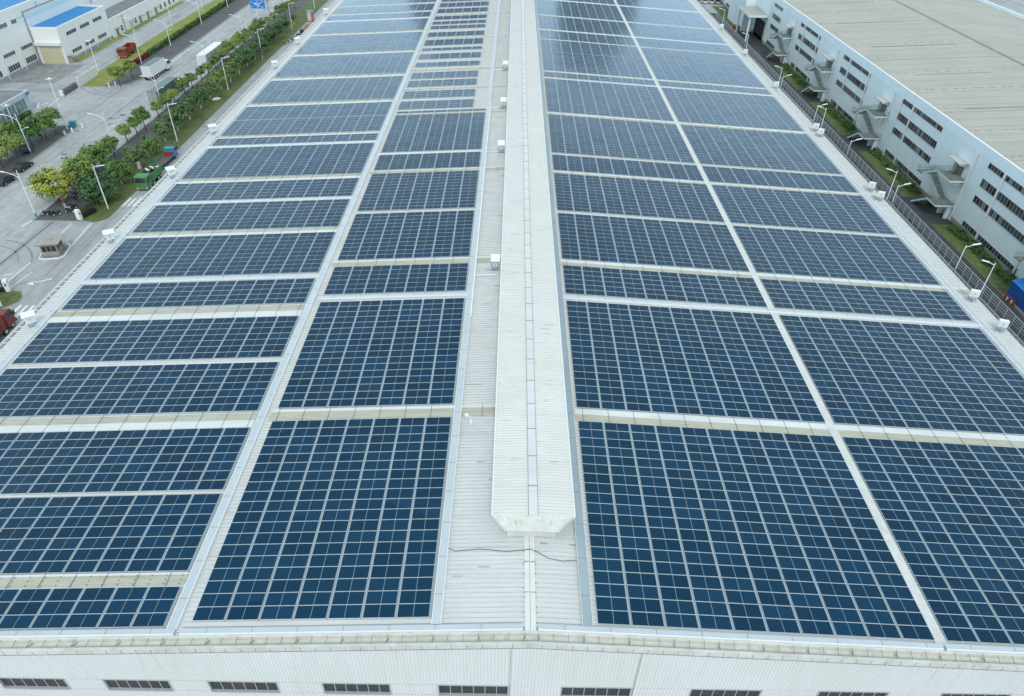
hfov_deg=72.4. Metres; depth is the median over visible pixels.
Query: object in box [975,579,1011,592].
solar panel
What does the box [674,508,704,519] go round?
solar panel
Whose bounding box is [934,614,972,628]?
solar panel
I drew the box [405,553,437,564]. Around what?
solar panel
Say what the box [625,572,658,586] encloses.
solar panel
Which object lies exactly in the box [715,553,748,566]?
solar panel
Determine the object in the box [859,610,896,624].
solar panel
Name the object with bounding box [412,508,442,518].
solar panel
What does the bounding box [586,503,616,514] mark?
solar panel
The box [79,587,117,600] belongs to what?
solar panel
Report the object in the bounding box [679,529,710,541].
solar panel
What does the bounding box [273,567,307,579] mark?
solar panel
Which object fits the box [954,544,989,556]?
solar panel
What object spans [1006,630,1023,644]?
solar panel
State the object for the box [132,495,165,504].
solar panel
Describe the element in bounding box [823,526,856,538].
solar panel
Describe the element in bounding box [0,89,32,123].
gatehouse
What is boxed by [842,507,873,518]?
solar panel
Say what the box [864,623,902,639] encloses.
solar panel
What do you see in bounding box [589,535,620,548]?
solar panel
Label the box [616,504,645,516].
solar panel
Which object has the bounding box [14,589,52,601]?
solar panel
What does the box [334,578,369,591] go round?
solar panel
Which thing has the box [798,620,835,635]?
solar panel
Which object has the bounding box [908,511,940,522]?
solar panel
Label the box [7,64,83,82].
oil stained pad
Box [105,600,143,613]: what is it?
solar panel
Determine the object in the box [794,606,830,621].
solar panel
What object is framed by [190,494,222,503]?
solar panel
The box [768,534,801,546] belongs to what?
solar panel
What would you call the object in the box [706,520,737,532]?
solar panel
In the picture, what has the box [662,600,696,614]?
solar panel
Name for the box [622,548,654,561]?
solar panel
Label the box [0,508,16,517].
solar panel
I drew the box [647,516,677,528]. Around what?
solar panel
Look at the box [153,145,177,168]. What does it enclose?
flatbed truck
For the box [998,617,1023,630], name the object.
solar panel
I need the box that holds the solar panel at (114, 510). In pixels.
[98,505,130,515]
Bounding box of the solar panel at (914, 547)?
[896,541,930,553]
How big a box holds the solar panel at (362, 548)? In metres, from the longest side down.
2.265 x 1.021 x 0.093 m
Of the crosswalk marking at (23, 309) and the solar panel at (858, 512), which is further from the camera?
the crosswalk marking at (23, 309)
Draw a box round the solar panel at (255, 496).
[240,491,271,501]
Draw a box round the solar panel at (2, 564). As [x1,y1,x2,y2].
[0,562,8,574]
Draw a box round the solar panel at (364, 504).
[354,499,384,509]
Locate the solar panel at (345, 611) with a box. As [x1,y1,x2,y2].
[328,605,364,618]
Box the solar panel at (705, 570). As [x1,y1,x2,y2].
[687,564,720,577]
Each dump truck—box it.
[0,308,17,334]
[115,42,136,57]
[132,164,162,188]
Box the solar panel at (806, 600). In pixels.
[789,593,825,607]
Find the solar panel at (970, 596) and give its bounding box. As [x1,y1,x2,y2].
[951,589,988,603]
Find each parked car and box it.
[0,175,16,185]
[12,161,33,171]
[18,144,29,153]
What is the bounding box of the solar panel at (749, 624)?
[732,617,768,632]
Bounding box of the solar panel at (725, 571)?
[718,565,751,578]
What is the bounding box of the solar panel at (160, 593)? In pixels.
[144,586,182,599]
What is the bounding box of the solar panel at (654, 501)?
[643,496,673,507]
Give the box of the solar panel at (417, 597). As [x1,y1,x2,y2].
[399,590,433,603]
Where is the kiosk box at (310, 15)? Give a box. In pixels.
[306,10,313,21]
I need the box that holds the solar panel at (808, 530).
[794,525,826,536]
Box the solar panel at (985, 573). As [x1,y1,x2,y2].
[968,567,1004,580]
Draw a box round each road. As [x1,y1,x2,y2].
[0,0,288,247]
[711,13,1023,341]
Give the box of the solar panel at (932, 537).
[919,532,952,543]
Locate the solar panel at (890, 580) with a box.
[873,573,907,586]
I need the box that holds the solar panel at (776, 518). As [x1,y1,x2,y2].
[761,513,793,524]
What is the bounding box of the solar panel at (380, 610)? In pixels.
[362,604,398,618]
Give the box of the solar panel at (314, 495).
[298,490,329,500]
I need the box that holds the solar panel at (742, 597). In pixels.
[725,590,759,604]
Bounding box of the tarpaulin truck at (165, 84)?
[146,77,182,104]
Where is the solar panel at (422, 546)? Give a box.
[407,541,438,552]
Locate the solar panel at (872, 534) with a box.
[852,528,883,539]
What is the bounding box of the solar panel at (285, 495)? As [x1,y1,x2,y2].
[269,491,300,500]
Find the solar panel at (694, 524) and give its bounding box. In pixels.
[676,518,707,530]
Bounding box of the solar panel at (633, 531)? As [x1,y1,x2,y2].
[619,526,649,537]
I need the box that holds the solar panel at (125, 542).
[108,537,143,548]
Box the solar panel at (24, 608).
[6,601,45,614]
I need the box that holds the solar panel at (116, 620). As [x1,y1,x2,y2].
[98,613,136,627]
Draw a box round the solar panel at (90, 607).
[72,600,110,613]
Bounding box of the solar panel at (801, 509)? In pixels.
[786,504,817,515]
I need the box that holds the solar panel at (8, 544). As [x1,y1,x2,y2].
[0,539,23,550]
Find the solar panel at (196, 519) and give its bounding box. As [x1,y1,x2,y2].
[180,514,213,524]
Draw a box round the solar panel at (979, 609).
[958,602,996,616]
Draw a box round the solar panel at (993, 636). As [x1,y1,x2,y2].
[973,629,1013,644]
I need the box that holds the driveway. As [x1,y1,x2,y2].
[0,0,333,342]
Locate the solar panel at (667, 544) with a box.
[651,538,682,551]
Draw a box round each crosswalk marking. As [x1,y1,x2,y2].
[14,305,34,316]
[122,198,141,206]
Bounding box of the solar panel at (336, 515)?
[321,510,353,520]
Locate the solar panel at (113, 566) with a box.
[95,560,131,572]
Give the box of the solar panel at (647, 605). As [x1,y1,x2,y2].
[629,598,663,613]
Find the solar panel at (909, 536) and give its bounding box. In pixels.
[890,530,924,542]
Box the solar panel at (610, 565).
[592,559,624,572]
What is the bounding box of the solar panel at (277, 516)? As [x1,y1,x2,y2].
[262,511,293,521]
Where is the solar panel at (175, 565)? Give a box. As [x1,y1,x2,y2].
[158,559,194,570]
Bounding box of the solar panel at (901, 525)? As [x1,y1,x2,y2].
[885,519,918,531]
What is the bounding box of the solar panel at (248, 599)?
[231,593,267,606]
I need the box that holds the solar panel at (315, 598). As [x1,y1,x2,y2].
[298,592,333,605]
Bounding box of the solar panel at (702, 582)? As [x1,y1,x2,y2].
[689,576,723,589]
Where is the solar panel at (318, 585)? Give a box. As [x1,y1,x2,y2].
[302,579,336,591]
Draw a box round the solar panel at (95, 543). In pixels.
[78,537,113,548]
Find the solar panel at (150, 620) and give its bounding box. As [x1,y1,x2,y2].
[132,613,170,626]
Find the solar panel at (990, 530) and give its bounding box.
[970,524,1004,536]
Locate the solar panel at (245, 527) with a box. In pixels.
[227,522,260,533]
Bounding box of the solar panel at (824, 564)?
[807,558,841,571]
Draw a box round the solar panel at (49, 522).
[32,517,67,527]
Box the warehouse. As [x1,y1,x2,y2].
[0,0,1023,695]
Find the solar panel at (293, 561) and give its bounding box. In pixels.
[277,555,311,567]
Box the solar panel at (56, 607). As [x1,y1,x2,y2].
[39,601,77,614]
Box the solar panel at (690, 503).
[672,497,702,509]
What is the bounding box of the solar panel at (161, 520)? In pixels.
[150,515,183,525]
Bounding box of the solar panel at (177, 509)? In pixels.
[156,504,188,514]
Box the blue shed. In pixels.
[1003,278,1023,314]
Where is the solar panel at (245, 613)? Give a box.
[226,606,263,620]
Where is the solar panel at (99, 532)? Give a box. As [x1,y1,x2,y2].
[84,526,119,537]
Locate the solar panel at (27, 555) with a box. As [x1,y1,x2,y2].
[9,550,46,561]
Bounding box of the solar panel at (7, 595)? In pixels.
[0,589,21,601]
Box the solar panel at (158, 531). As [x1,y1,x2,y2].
[144,525,178,536]
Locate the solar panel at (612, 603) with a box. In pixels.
[595,596,629,611]
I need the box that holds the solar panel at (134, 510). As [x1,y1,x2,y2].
[126,505,159,515]
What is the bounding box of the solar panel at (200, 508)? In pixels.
[185,504,218,514]
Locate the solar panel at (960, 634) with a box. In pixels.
[940,627,979,642]
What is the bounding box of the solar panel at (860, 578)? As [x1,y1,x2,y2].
[843,572,877,585]
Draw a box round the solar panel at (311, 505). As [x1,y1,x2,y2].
[295,500,326,510]
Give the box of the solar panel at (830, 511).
[814,506,846,517]
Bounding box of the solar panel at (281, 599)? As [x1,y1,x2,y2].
[264,592,300,605]
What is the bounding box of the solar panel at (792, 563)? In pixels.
[776,556,810,569]
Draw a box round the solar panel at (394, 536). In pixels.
[377,530,409,541]
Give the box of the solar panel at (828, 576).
[811,570,846,583]
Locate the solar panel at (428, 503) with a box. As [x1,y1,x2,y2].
[413,498,443,508]
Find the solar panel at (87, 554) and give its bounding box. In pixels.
[71,549,106,560]
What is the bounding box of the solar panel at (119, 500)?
[104,495,136,505]
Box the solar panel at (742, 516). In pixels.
[732,511,763,522]
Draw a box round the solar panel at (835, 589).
[816,582,851,596]
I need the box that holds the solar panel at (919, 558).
[902,552,936,564]
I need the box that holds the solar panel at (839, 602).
[821,595,857,609]
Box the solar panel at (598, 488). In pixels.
[584,483,613,493]
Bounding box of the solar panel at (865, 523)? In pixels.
[847,517,878,528]
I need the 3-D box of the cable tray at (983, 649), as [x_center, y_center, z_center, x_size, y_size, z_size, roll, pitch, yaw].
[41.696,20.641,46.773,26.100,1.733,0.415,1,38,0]
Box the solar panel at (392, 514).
[381,509,412,519]
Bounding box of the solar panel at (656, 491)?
[641,486,670,497]
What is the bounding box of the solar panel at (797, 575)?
[780,568,814,581]
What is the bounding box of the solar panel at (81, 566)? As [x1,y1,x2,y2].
[64,560,100,572]
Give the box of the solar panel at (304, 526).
[288,521,320,532]
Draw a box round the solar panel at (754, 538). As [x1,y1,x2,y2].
[739,532,771,544]
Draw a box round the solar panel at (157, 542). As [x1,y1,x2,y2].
[139,536,173,547]
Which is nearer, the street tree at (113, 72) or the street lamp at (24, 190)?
the street lamp at (24, 190)
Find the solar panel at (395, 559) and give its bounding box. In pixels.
[372,553,405,565]
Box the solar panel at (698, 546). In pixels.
[681,540,713,553]
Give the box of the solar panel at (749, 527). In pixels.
[735,521,767,533]
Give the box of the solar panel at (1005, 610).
[990,604,1023,617]
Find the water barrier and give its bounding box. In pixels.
[1003,294,1015,305]
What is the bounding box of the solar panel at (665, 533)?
[649,527,680,539]
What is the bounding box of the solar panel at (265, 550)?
[249,544,283,555]
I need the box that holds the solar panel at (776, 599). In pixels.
[757,592,792,606]
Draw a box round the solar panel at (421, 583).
[401,577,434,590]
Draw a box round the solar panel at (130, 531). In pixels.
[115,526,149,536]
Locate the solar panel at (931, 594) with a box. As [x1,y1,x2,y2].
[920,588,956,601]
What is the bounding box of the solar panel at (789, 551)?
[772,545,806,558]
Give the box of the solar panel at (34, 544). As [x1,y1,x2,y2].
[17,539,53,549]
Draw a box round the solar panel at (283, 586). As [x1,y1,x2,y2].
[268,579,304,592]
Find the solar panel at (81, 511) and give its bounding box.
[68,506,102,516]
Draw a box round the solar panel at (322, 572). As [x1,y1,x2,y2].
[305,566,339,578]
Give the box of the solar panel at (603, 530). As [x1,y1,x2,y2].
[588,524,619,536]
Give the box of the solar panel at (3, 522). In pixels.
[0,518,9,528]
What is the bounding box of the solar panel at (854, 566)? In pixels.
[837,560,872,573]
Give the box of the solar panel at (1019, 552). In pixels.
[1012,547,1023,558]
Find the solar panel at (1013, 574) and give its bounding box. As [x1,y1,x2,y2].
[998,568,1023,580]
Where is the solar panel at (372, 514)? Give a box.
[351,509,382,519]
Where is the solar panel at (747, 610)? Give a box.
[728,603,763,617]
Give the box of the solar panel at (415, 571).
[403,565,436,577]
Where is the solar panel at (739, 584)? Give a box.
[721,577,755,591]
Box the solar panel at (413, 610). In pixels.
[397,603,431,617]
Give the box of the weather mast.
[465,413,471,428]
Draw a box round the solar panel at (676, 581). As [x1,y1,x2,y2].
[657,574,691,588]
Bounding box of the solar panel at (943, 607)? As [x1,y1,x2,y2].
[927,600,964,614]
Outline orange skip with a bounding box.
[729,24,739,29]
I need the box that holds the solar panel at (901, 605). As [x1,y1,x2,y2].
[885,598,920,612]
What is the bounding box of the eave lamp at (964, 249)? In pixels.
[955,243,980,268]
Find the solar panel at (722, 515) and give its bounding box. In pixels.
[703,509,734,521]
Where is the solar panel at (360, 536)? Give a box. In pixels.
[346,531,378,542]
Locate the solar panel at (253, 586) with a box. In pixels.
[236,580,271,592]
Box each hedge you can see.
[9,110,31,122]
[132,51,149,64]
[146,0,232,55]
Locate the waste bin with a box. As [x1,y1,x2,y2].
[68,120,76,126]
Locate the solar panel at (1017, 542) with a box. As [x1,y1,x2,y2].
[1005,536,1023,547]
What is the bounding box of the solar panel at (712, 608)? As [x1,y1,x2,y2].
[695,601,730,616]
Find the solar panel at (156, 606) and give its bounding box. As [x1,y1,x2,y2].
[138,599,176,612]
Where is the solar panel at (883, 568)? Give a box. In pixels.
[868,561,901,574]
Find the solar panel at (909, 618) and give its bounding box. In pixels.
[891,611,927,625]
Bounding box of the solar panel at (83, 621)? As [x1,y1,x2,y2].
[64,614,103,627]
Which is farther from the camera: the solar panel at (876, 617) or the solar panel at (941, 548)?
the solar panel at (941, 548)
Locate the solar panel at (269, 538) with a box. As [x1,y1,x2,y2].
[254,533,286,543]
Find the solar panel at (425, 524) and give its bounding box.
[410,519,441,529]
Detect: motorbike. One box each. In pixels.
[46,209,55,215]
[64,208,73,212]
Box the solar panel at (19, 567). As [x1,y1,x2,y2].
[1,561,38,573]
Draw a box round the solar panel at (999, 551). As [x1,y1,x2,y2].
[984,546,1018,558]
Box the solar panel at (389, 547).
[375,542,407,553]
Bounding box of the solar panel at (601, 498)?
[585,493,614,504]
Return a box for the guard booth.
[33,233,71,259]
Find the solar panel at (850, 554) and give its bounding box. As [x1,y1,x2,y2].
[832,548,866,561]
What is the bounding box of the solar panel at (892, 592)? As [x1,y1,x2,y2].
[879,586,914,599]
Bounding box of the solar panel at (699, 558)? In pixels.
[684,552,716,564]
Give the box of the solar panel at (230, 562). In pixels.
[213,556,248,568]
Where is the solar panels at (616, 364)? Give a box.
[0,0,1023,622]
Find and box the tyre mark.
[0,86,124,262]
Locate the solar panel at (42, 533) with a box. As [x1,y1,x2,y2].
[25,528,60,538]
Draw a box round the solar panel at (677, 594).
[659,587,694,601]
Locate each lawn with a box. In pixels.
[0,291,21,308]
[74,0,326,221]
[74,1,185,62]
[81,0,233,86]
[712,6,739,30]
[773,65,806,89]
[810,102,854,134]
[859,151,923,196]
[932,224,1023,316]
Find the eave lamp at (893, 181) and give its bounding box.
[886,168,897,198]
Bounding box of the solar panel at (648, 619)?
[631,612,666,627]
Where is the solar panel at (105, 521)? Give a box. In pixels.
[91,516,125,526]
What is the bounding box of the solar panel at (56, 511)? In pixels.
[40,507,73,516]
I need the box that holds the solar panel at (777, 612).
[761,605,797,619]
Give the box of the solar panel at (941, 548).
[925,542,959,554]
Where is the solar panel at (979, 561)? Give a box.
[961,555,996,568]
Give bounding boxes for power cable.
[448,548,576,560]
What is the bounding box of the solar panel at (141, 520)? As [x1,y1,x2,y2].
[121,515,154,525]
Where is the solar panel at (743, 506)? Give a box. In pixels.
[729,501,760,512]
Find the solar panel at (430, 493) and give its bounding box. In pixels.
[415,488,444,497]
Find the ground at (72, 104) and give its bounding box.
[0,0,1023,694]
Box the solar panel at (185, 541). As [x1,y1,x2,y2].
[169,536,204,547]
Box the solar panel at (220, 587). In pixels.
[203,581,239,593]
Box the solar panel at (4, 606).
[0,602,13,615]
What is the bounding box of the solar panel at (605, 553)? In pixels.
[590,547,622,559]
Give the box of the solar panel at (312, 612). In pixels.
[294,605,330,619]
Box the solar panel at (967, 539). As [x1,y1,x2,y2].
[948,533,982,545]
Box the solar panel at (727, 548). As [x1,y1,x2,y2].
[712,542,744,554]
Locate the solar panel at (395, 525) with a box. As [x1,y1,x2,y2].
[379,519,410,530]
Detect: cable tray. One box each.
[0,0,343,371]
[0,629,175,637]
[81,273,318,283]
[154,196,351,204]
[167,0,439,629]
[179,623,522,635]
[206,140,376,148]
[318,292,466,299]
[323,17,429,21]
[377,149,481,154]
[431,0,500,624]
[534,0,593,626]
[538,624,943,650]
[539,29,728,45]
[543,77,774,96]
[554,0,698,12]
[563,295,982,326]
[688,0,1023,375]
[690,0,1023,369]
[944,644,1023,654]
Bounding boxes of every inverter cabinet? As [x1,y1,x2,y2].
[19,310,36,327]
[102,228,114,243]
[165,165,174,177]
[207,123,215,133]
[271,60,277,68]
[294,37,300,44]
[486,254,499,270]
[498,140,504,152]
[501,97,506,108]
[503,61,507,69]
[771,81,778,88]
[810,123,819,131]
[816,128,824,136]
[864,181,875,191]
[873,191,884,201]
[964,289,980,301]
[990,318,1009,332]
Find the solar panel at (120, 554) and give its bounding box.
[102,548,137,559]
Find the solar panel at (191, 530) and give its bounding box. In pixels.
[175,525,208,535]
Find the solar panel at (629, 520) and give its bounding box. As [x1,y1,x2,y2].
[617,515,647,527]
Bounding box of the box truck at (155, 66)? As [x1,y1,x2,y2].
[140,57,170,79]
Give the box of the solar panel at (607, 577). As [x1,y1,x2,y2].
[593,571,625,584]
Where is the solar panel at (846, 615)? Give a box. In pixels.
[826,608,863,622]
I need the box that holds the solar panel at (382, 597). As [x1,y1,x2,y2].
[365,591,400,604]
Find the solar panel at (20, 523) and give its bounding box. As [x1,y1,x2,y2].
[3,517,37,528]
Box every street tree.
[0,119,13,136]
[0,132,25,157]
[0,144,11,166]
[11,118,41,146]
[23,162,77,201]
[25,111,57,139]
[41,106,62,129]
[57,153,97,183]
[74,143,109,171]
[75,170,118,203]
[92,138,117,162]
[102,134,118,155]
[103,158,134,183]
[106,65,125,86]
[114,122,131,143]
[120,142,150,163]
[121,60,137,78]
[125,116,142,136]
[129,105,151,129]
[139,133,162,153]
[149,101,164,117]
[150,120,173,141]
[157,93,172,110]
[161,106,188,129]
[164,88,179,104]
[174,76,189,95]
[175,96,199,118]
[184,72,198,88]
[184,87,210,107]
[195,67,205,80]
[197,78,220,98]
[201,62,212,75]
[208,56,218,68]
[208,68,230,88]
[213,47,228,62]
[217,59,240,81]
[221,39,235,54]
[225,51,247,73]
[228,37,241,49]
[232,31,247,45]
[235,47,255,65]
[240,28,253,40]
[241,39,262,58]
[247,24,258,34]
[251,18,263,34]
[252,35,270,51]
[258,27,278,43]
[266,22,284,38]
[269,12,276,22]
[273,4,285,14]
[274,15,290,32]
[279,1,288,15]
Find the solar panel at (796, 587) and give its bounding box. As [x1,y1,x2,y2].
[785,581,820,594]
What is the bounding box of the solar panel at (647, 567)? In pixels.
[623,560,656,573]
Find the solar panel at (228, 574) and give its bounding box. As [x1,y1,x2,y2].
[208,568,244,580]
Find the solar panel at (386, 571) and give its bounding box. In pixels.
[370,565,403,577]
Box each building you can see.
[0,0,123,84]
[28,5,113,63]
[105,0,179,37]
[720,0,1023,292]
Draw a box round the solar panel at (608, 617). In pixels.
[597,610,631,625]
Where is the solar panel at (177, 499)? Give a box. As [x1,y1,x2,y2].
[161,494,193,504]
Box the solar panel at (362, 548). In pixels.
[343,542,376,553]
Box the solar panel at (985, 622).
[966,615,1004,629]
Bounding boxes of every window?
[0,23,7,29]
[0,111,5,123]
[0,677,71,689]
[3,50,15,59]
[4,105,16,119]
[8,62,21,73]
[11,16,25,24]
[15,99,26,112]
[21,42,32,50]
[25,53,37,64]
[41,240,62,251]
[66,28,76,35]
[72,45,82,53]
[80,21,89,29]
[85,39,94,46]
[92,15,101,22]
[98,32,106,39]
[101,679,173,691]
[206,680,280,693]
[321,682,391,694]
[437,684,508,695]
[560,686,631,695]
[688,688,762,695]
[766,40,773,48]
[770,23,777,32]
[772,13,780,22]
[775,3,782,11]
[790,62,809,82]
[795,44,814,64]
[798,33,817,52]
[800,22,820,39]
[816,691,889,695]
[830,99,855,122]
[836,79,862,103]
[839,66,866,92]
[843,54,870,77]
[884,149,921,185]
[892,127,930,163]
[897,112,936,148]
[903,99,942,131]
[940,693,1011,695]
[961,220,1017,274]
[972,194,1023,245]
[979,178,1023,221]
[987,163,1023,194]
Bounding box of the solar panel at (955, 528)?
[942,523,975,534]
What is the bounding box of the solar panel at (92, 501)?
[75,496,108,505]
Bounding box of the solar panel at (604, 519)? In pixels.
[587,513,617,525]
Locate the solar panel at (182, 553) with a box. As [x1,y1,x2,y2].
[164,547,199,558]
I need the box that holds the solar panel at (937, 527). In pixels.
[913,521,947,533]
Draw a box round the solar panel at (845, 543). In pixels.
[828,537,861,549]
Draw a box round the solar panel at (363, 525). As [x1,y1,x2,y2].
[349,520,380,530]
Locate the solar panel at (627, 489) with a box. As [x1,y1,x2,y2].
[613,484,642,495]
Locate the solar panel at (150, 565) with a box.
[126,559,162,571]
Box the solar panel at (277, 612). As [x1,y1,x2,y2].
[260,606,296,619]
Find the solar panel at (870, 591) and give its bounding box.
[848,584,884,598]
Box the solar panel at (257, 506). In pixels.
[236,501,268,511]
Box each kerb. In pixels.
[10,126,77,174]
[33,14,277,220]
[90,0,327,221]
[127,3,249,83]
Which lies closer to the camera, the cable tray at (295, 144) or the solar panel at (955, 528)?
the solar panel at (955, 528)
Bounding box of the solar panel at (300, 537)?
[284,532,317,543]
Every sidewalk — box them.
[0,125,75,175]
[35,0,309,221]
[104,0,249,86]
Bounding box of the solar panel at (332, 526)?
[318,521,350,531]
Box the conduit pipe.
[470,104,490,317]
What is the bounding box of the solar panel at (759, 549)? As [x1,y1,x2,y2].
[742,543,775,556]
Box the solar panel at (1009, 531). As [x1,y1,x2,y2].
[998,526,1023,536]
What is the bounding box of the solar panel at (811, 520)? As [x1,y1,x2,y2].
[790,514,822,526]
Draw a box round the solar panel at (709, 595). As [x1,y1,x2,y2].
[692,588,726,602]
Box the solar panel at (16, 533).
[0,528,30,538]
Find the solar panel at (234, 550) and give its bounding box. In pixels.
[218,544,252,556]
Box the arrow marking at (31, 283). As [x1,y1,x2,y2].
[3,273,51,284]
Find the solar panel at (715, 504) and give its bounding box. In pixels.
[700,499,731,510]
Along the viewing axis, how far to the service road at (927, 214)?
143.87 m
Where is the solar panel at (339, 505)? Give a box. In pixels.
[324,500,355,509]
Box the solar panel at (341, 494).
[327,489,357,499]
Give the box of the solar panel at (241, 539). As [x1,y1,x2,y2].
[223,533,256,544]
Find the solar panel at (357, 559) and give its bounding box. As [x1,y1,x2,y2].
[341,554,374,565]
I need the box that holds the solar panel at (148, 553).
[133,548,168,559]
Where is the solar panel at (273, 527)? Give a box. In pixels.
[258,522,290,532]
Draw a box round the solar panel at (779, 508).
[758,502,788,513]
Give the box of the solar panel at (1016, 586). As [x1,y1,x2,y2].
[1005,580,1023,592]
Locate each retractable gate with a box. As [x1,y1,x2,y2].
[0,278,11,291]
[58,82,77,96]
[73,202,96,219]
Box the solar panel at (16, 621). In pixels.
[0,615,37,628]
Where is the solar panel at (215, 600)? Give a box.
[198,593,234,606]
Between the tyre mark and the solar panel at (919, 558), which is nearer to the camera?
the solar panel at (919, 558)
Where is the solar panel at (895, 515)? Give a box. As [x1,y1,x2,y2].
[880,509,911,520]
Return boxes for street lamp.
[0,113,31,153]
[0,170,36,216]
[45,77,67,128]
[87,113,115,150]
[93,165,108,208]
[122,34,142,64]
[140,75,163,109]
[167,103,177,141]
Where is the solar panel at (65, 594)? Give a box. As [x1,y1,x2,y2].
[47,588,85,600]
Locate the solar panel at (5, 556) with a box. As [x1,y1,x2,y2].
[0,550,15,561]
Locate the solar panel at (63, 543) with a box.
[47,538,83,549]
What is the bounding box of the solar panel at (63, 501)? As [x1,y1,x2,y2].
[47,497,80,506]
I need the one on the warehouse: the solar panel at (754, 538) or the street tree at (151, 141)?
the solar panel at (754, 538)
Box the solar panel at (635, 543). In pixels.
[620,537,651,549]
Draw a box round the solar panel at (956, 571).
[938,565,973,578]
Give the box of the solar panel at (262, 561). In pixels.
[245,556,279,567]
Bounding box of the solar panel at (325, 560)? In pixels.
[309,554,342,566]
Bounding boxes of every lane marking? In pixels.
[0,222,52,264]
[1,0,275,213]
[2,13,247,228]
[2,196,141,286]
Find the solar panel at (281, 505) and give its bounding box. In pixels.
[265,501,297,511]
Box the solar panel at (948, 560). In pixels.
[932,554,966,566]
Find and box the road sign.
[249,0,265,17]
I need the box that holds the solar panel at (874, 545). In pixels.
[857,539,889,550]
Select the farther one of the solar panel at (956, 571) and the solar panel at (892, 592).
the solar panel at (956, 571)
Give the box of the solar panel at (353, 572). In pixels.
[338,566,371,578]
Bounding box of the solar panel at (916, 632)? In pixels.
[897,625,934,639]
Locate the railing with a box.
[715,12,1023,335]
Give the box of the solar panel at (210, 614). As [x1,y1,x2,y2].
[192,607,229,620]
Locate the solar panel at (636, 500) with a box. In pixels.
[614,494,643,505]
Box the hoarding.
[76,66,98,86]
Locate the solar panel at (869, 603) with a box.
[853,597,890,611]
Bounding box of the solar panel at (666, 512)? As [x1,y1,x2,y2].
[645,506,675,517]
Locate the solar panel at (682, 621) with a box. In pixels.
[664,613,700,629]
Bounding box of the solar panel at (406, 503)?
[384,498,414,508]
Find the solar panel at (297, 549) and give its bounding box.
[280,543,314,555]
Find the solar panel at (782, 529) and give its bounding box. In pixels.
[765,523,797,535]
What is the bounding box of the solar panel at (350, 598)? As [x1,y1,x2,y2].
[331,591,366,604]
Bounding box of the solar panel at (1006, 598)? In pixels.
[982,591,1019,604]
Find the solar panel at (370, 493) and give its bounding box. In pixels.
[356,489,386,498]
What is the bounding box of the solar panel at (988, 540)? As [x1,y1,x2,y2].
[977,535,1010,546]
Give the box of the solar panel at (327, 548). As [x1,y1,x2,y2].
[312,543,345,554]
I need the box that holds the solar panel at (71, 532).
[55,527,89,537]
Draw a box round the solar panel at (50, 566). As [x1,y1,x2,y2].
[32,561,69,573]
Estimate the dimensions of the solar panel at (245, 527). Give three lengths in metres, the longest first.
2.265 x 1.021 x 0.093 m
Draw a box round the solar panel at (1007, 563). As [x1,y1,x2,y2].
[991,557,1023,569]
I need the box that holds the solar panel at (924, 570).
[908,564,943,576]
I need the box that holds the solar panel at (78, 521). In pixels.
[62,516,95,526]
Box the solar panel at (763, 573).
[749,567,783,580]
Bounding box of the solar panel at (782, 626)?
[765,618,802,634]
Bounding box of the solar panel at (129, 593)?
[112,587,149,599]
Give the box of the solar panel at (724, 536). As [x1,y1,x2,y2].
[709,531,741,543]
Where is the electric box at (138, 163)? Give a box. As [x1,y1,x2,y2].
[136,161,141,169]
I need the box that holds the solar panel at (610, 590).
[594,583,627,597]
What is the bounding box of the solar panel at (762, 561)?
[746,555,779,568]
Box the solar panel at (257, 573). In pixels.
[241,568,275,579]
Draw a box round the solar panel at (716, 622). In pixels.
[698,615,734,630]
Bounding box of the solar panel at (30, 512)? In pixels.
[11,507,45,517]
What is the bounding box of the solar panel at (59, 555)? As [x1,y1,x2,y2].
[40,549,76,560]
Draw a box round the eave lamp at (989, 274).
[979,260,995,295]
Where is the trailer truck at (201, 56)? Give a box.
[196,42,227,67]
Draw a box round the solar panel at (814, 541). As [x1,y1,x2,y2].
[798,535,831,547]
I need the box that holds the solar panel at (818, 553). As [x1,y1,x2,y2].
[803,547,836,559]
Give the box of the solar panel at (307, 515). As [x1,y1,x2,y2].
[291,510,323,521]
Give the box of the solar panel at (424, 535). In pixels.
[408,530,440,541]
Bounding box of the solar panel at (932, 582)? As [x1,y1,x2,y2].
[914,576,950,589]
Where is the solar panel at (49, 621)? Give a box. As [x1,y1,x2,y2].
[30,614,70,628]
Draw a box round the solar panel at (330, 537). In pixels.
[315,531,347,542]
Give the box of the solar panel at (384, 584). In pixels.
[368,578,402,590]
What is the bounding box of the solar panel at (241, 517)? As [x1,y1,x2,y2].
[232,512,264,522]
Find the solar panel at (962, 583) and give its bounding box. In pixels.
[944,577,980,590]
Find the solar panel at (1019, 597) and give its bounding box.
[1013,593,1023,604]
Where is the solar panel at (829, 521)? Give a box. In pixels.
[819,516,851,527]
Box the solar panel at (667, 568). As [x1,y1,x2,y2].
[655,562,688,575]
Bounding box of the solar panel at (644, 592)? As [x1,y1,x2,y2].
[627,585,660,599]
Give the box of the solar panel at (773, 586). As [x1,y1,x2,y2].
[753,579,788,593]
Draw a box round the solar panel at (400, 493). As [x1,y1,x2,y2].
[385,488,415,498]
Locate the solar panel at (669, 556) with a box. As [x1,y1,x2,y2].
[653,550,685,563]
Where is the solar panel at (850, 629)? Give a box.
[832,622,869,637]
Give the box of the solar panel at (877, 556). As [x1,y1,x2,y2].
[862,550,895,562]
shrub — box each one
[827,107,838,113]
[831,112,842,117]
[841,119,848,126]
[844,122,854,128]
[849,127,857,133]
[880,160,889,165]
[888,165,900,171]
[888,168,901,175]
[895,172,906,178]
[903,178,911,186]
[905,183,917,188]
[946,223,960,231]
[954,228,966,235]
[957,233,967,239]
[963,236,974,245]
[969,240,983,252]
[973,247,986,256]
[977,252,989,257]
[980,256,995,265]
[990,261,1000,268]
[993,266,1003,273]
[997,269,1015,279]
[1003,277,1012,283]

